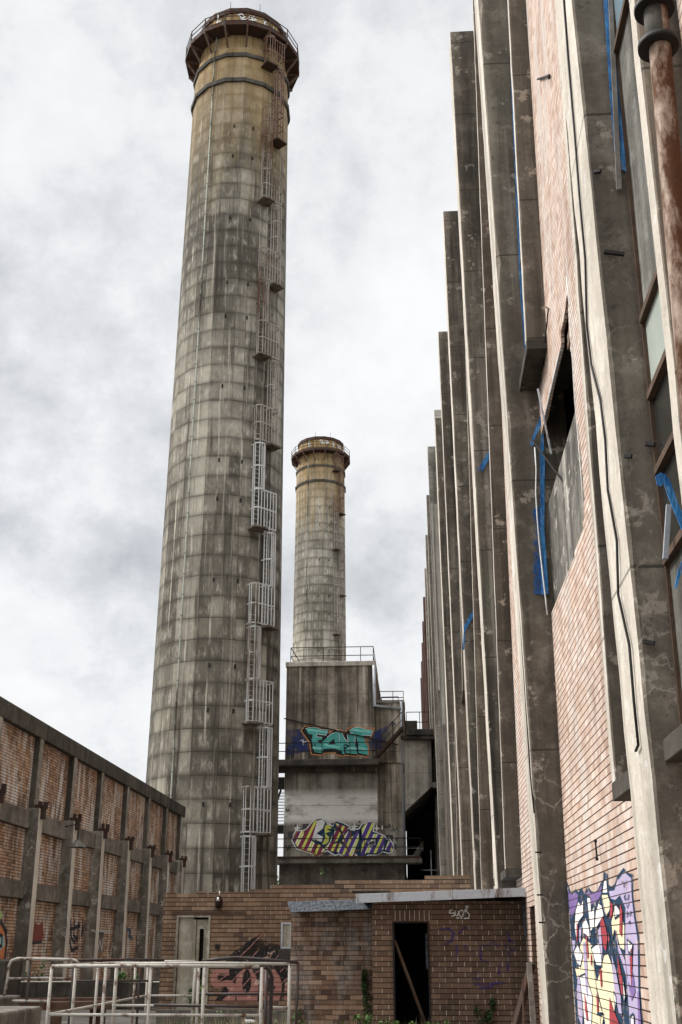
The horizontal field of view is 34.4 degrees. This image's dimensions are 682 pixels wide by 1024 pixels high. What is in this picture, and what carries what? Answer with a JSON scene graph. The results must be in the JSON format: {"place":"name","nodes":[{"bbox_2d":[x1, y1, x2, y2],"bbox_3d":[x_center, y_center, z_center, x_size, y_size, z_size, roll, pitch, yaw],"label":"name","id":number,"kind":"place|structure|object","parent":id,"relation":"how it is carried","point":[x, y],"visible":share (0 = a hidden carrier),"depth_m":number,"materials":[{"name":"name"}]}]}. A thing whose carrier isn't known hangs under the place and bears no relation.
{"place":"outdoors","nodes":[
{"label":"outdoors","id":0,"kind":"place"},
{"bbox_2d":[0,995,20,1005],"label":"concrete block","id":1,"kind":"structure","parent":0,"point":[6,1000],"depth_m":16.73,"materials":[{"name":"grey concrete"}]},
{"bbox_2d":[0,960,22,994],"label":"parapet","id":2,"kind":"structure","parent":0,"point":[13,987],"depth_m":18.70,"materials":[{"name":"concrete"}]},
{"bbox_2d":[0,1006,41,1023],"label":"concrete block","id":3,"kind":"structure","parent":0,"point":[20,1014],"depth_m":11.71,"materials":[{"name":"grey concrete"}]},
{"bbox_2d":[0,696,186,980],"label":"side wall","id":4,"kind":"structure","parent":0,"point":[92,862],"depth_m":41.84,"materials":[{"name":"brown brick"}]},
{"bbox_2d":[40,1009,155,1023],"bbox_3d":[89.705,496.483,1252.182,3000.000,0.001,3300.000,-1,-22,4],"label":"ground","id":5,"kind":"structure","parent":0,"point":[85,1020],"depth_m":26.67,"materials":[{"name":"concrete"}]},
{"bbox_2d":[22,961,46,980],"bbox_3d":[-9.424,14.432,33.820,0.791,1.216,0.563,-1,-22,4],"label":"weed","id":6,"kind":"object","parent":5,"relation":"on","point":[41,973],"visible":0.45,"depth_m":33.92,"materials":[{"name":"green plant"}]},
{"bbox_2d":[20,997,119,1023],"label":"steel girder","id":7,"kind":"object","parent":5,"relation":"on","point":[76,999],"visible":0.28,"depth_m":20.88,"materials":[{"name":"metal"}]},
{"bbox_2d":[36,1001,116,1023],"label":"steel girder","id":8,"kind":"object","parent":5,"relation":"on","point":[55,1006],"visible":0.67,"depth_m":18.78,"materials":[{"name":"metal"}]},
{"bbox_2d":[3,957,163,1023],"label":"pipe railing","id":9,"kind":"object","parent":5,"relation":"on","point":[28,978],"visible":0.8,"depth_m":16.97,"materials":[{"name":"grey metal"}]},
{"bbox_2d":[20,981,159,1009],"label":"kerb wall","id":10,"kind":"structure","parent":5,"relation":"on","point":[39,989],"depth_m":30.79,"materials":[{"name":"concrete"}]},
{"bbox_2d":[118,970,140,979],"bbox_3d":[-6.361,13.920,32.197,0.825,0.976,0.783,19,-28,-39],"label":"weed","id":11,"kind":"object","parent":5,"relation":"on","point":[122,976],"visible":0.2,"depth_m":32.11,"materials":[{"name":"green plant"}]},
{"bbox_2d":[45,960,262,1023],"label":"pipe railing","id":12,"kind":"object","parent":5,"relation":"on","point":[148,995],"visible":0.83,"depth_m":14.02,"materials":[{"name":"grey metal"}]},
{"bbox_2d":[187,979,201,1023],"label":"weed","id":13,"kind":"object","parent":5,"relation":"on","point":[190,990],"visible":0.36,"depth_m":24.40,"materials":[{"name":"green plant"}]},
{"bbox_2d":[111,962,290,1023],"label":"pipe railing","id":14,"kind":"object","parent":5,"relation":"on","point":[114,1005],"visible":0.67,"depth_m":16.15,"materials":[{"name":"grey metal"}]},
{"bbox_2d":[146,2,298,893],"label":"chimney","id":15,"kind":"object","parent":5,"relation":"on","point":[213,758],"visible":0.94,"depth_m":72.38,"materials":[{"name":"concrete"}]},
{"bbox_2d":[153,956,299,1023],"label":"pipe railing","id":16,"kind":"object","parent":5,"relation":"on","point":[268,971],"visible":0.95,"depth_m":15.69,"materials":[{"name":"grey metal"}]},
{"bbox_2d":[214,1011,257,1023],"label":"weed","id":17,"kind":"object","parent":5,"relation":"on","point":[227,1020],"visible":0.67,"depth_m":21.53,"materials":[{"name":"green plant"}]},
{"bbox_2d":[245,1019,254,1023],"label":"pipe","id":18,"kind":"object","parent":5,"relation":"on","point":[252,1021],"visible":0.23,"depth_m":24.62,"materials":[{"name":"white metal"}]},
{"bbox_2d":[129,1017,423,1023],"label":"grass","id":19,"kind":"structure","parent":5,"relation":"on","point":[206,1022],"depth_m":22.76,"materials":[{"name":"green plant"}]},
{"bbox_2d":[256,1009,302,1023],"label":"weed","id":20,"kind":"object","parent":5,"relation":"on","point":[282,1022],"visible":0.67,"depth_m":21.82,"materials":[{"name":"green plant"}]},
{"bbox_2d":[291,1007,304,1023],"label":"weed","id":21,"kind":"object","parent":5,"relation":"on","point":[298,1018],"visible":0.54,"depth_m":22.48,"materials":[{"name":"green plant"}]},
{"bbox_2d":[156,875,529,1023],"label":"brick shed","id":22,"kind":"structure","parent":5,"relation":"on","point":[462,946],"depth_m":23.37,"materials":[{"name":"brick"}]},
{"bbox_2d":[172,915,210,1008],"bbox_3d":[-3.407,10.454,25.370,0.795,2.400,0.380,-1,-22,4],"label":"door","id":23,"kind":"structure","parent":22,"relation":"in","point":[192,942],"depth_m":25.40,"materials":[{"name":"grey metal"}]},
{"bbox_2d":[281,922,290,948],"bbox_3d":[-1.253,9.741,25.347,0.250,0.560,0.080,-1,-22,4],"label":"window","id":24,"kind":"structure","parent":22,"relation":"in","point":[285,926],"depth_m":25.33,"materials":[{"name":"glass"}]},
{"bbox_2d":[360,966,372,1022],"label":"ivy","id":25,"kind":"object","parent":22,"relation":"attached to","point":[364,979],"visible":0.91,"depth_m":22.88,"materials":[{"name":"green plant"}]},
{"bbox_2d":[394,940,426,1022],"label":"timber plank","id":26,"kind":"object","parent":22,"relation":"on","point":[410,982],"visible":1,"depth_m":21.44,"materials":[{"name":"brown wood"}]},
{"bbox_2d":[473,996,496,1023],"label":"ivy","id":27,"kind":"object","parent":22,"relation":"attached to","point":[490,1019],"visible":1,"depth_m":20.94,"materials":[{"name":"green plant"}]},
{"bbox_2d":[351,1013,372,1023],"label":"weed","id":28,"kind":"object","parent":5,"relation":"on","point":[369,1018],"visible":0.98,"depth_m":22.16,"materials":[{"name":"green plant"}]},
{"bbox_2d":[378,1020,399,1023],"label":"weed","id":29,"kind":"object","parent":5,"relation":"on","point":[380,1022],"visible":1,"depth_m":20.79,"materials":[{"name":"green plant"}]},
{"bbox_2d":[522,980,524,1023],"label":"steel rod","id":30,"kind":"object","parent":5,"relation":"on","point":[523,1000],"visible":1,"depth_m":19.02,"materials":[{"name":"brown metal"}]},
{"bbox_2d":[512,963,535,1023],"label":"steel beam","id":31,"kind":"structure","parent":5,"relation":"on","point":[518,1015],"depth_m":19.36,"materials":[{"name":"metal"}]},
{"bbox_2d":[526,962,535,1023],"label":"timber post","id":32,"kind":"object","parent":5,"relation":"on","point":[531,993],"visible":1,"depth_m":19.23,"materials":[{"name":"grey wood"}]},
{"bbox_2d":[435,0,681,1023],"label":"power station","id":33,"kind":"object","parent":5,"relation":"on","point":[565,740],"visible":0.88,"depth_m":14.80,"materials":[{"name":"concrete"}]},
{"bbox_2d":[463,611,472,649],"bbox_3d":[3.948,3.633,34.052,0.421,1.285,0.012,-1,-22,4],"label":"plastic sheet","id":34,"kind":"object","parent":33,"relation":"attached to","point":[469,619],"visible":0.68,"depth_m":34.10,"materials":[{"name":"blue plastic"}]},
{"bbox_2d":[477,452,488,470],"bbox_3d":[3.489,-1.232,26.977,0.378,0.570,0.012,-1,-22,4],"label":"plastic sheet","id":35,"kind":"object","parent":33,"relation":"attached to","point":[484,463],"visible":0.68,"depth_m":26.96,"materials":[{"name":"blue plastic"}]},
{"bbox_2d":[507,4,520,264],"bbox_3d":[3.206,-9.747,20.723,0.336,15.900,1.200,-1,-22,4],"label":"window","id":36,"kind":"structure","parent":33,"relation":"in","point":[507,4],"depth_m":20.90,"materials":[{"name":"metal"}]},
{"bbox_2d":[509,43,524,350],"bbox_3d":[3.194,-6.721,20.115,0.224,8.733,0.012,-1,-22,4],"label":"plastic sheet","id":37,"kind":"object","parent":33,"relation":"attached to","point":[520,277],"visible":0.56,"depth_m":19.36,"materials":[{"name":"plastic"}]},
{"bbox_2d":[530,416,540,445],"bbox_3d":[3.190,-1.356,17.952,0.261,0.626,0.012,-1,-22,4],"label":"plastic sheet","id":38,"kind":"object","parent":33,"relation":"attached to","point":[538,427],"visible":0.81,"depth_m":17.93,"materials":[{"name":"blue plastic"}]},
{"bbox_2d":[533,508,540,593],"bbox_3d":[3.076,0.580,17.260,0.204,1.487,0.012,-1,-22,4],"label":"plastic sheet","id":39,"kind":"object","parent":33,"relation":"attached to","point":[538,565],"visible":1,"depth_m":17.15,"materials":[{"name":"blue plastic"}]},
{"bbox_2d":[534,447,547,614],"bbox_3d":[3.118,0.264,17.302,0.068,2.809,0.024,-1,-22,4],"label":"sealant rope","id":40,"kind":"object","parent":33,"relation":"hanging from","point":[538,529],"visible":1,"depth_m":17.30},
{"bbox_2d":[540,433,548,594],"bbox_3d":[3.190,-0.117,17.484,0.222,2.985,0.012,-1,-22,4],"label":"plastic sheet","id":41,"kind":"object","parent":33,"relation":"hanging from","point":[542,500],"visible":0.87,"depth_m":17.40,"materials":[{"name":"blue plastic"}]},
{"bbox_2d":[537,388,551,454],"bbox_3d":[3.062,-1.372,16.595,0.034,1.196,0.257,9,-23,-21],"label":"metal rod","id":42,"kind":"object","parent":33,"relation":"hanging from","point":[549,445],"visible":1,"depth_m":16.57,"materials":[{"name":"metal"}]},
{"bbox_2d":[532,439,562,482],"bbox_3d":[3.101,-0.748,16.453,0.020,1.309,1.246,3,-22,-9],"label":"metal rod","id":43,"kind":"object","parent":33,"relation":"attached to","point":[548,461],"visible":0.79,"depth_m":16.48,"materials":[{"name":"black metal"}]},
{"bbox_2d":[604,0,614,152],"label":"plastic sheet","id":44,"kind":"object","parent":33,"relation":"attached to","point":[606,11],"visible":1,"depth_m":10.16,"materials":[{"name":"blue plastic"}]},
{"bbox_2d":[608,0,621,190],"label":"timber batten","id":45,"kind":"object","parent":33,"relation":"attached to","point":[615,110],"visible":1,"depth_m":9.90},
{"bbox_2d":[616,68,626,171],"bbox_3d":[2.554,-4.106,10.092,0.192,2.426,0.012,-1,-22,4],"label":"plastic sheet","id":46,"kind":"object","parent":33,"relation":"attached to","point":[622,158],"visible":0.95,"depth_m":9.78,"materials":[{"name":"blue plastic"}]},
{"bbox_2d":[613,0,681,725],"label":"window","id":47,"kind":"structure","parent":33,"relation":"in","point":[650,317],"depth_m":8.81,"materials":[{"name":"grey glass"}]},
{"bbox_2d":[662,504,671,559],"bbox_3d":[2.356,0.143,7.965,0.104,0.421,0.035,-1,-22,4],"label":"window stay","id":48,"kind":"object","parent":33,"relation":"hanging from","point":[666,532],"depth_m":7.95,"materials":[{"name":"metal"}]},
{"bbox_2d":[655,472,681,529],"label":"plastic sheet","id":49,"kind":"object","parent":33,"relation":"hanging from","point":[662,478],"visible":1,"depth_m":7.58,"materials":[{"name":"blue plastic"}]},
{"bbox_2d":[674,561,681,588],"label":"plastic sheet","id":50,"kind":"object","parent":33,"relation":"attached to","point":[679,571],"visible":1,"depth_m":7.37,"materials":[{"name":"blue plastic"}]},
{"bbox_2d":[0,0,473,883],"label":"sky","id":51,"kind":"structure","parent":0,"point":[97,96],"materials":[{"name":"white"}]},
{"bbox_2d":[291,432,349,661],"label":"chimney","id":52,"kind":"object","parent":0,"point":[321,464],"visible":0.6,"depth_m":162.18,"materials":[{"name":"concrete"}]},
{"bbox_2d":[277,646,436,884],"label":"concrete tower","id":53,"kind":"structure","parent":0,"point":[357,786],"depth_m":78.88,"materials":[{"name":"grey concrete"}]},
{"bbox_2d":[420,410,452,875],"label":"boiler house","id":54,"kind":"structure","parent":0,"point":[433,691],"depth_m":72.38,"materials":[{"name":"grey concrete"}]}
]}

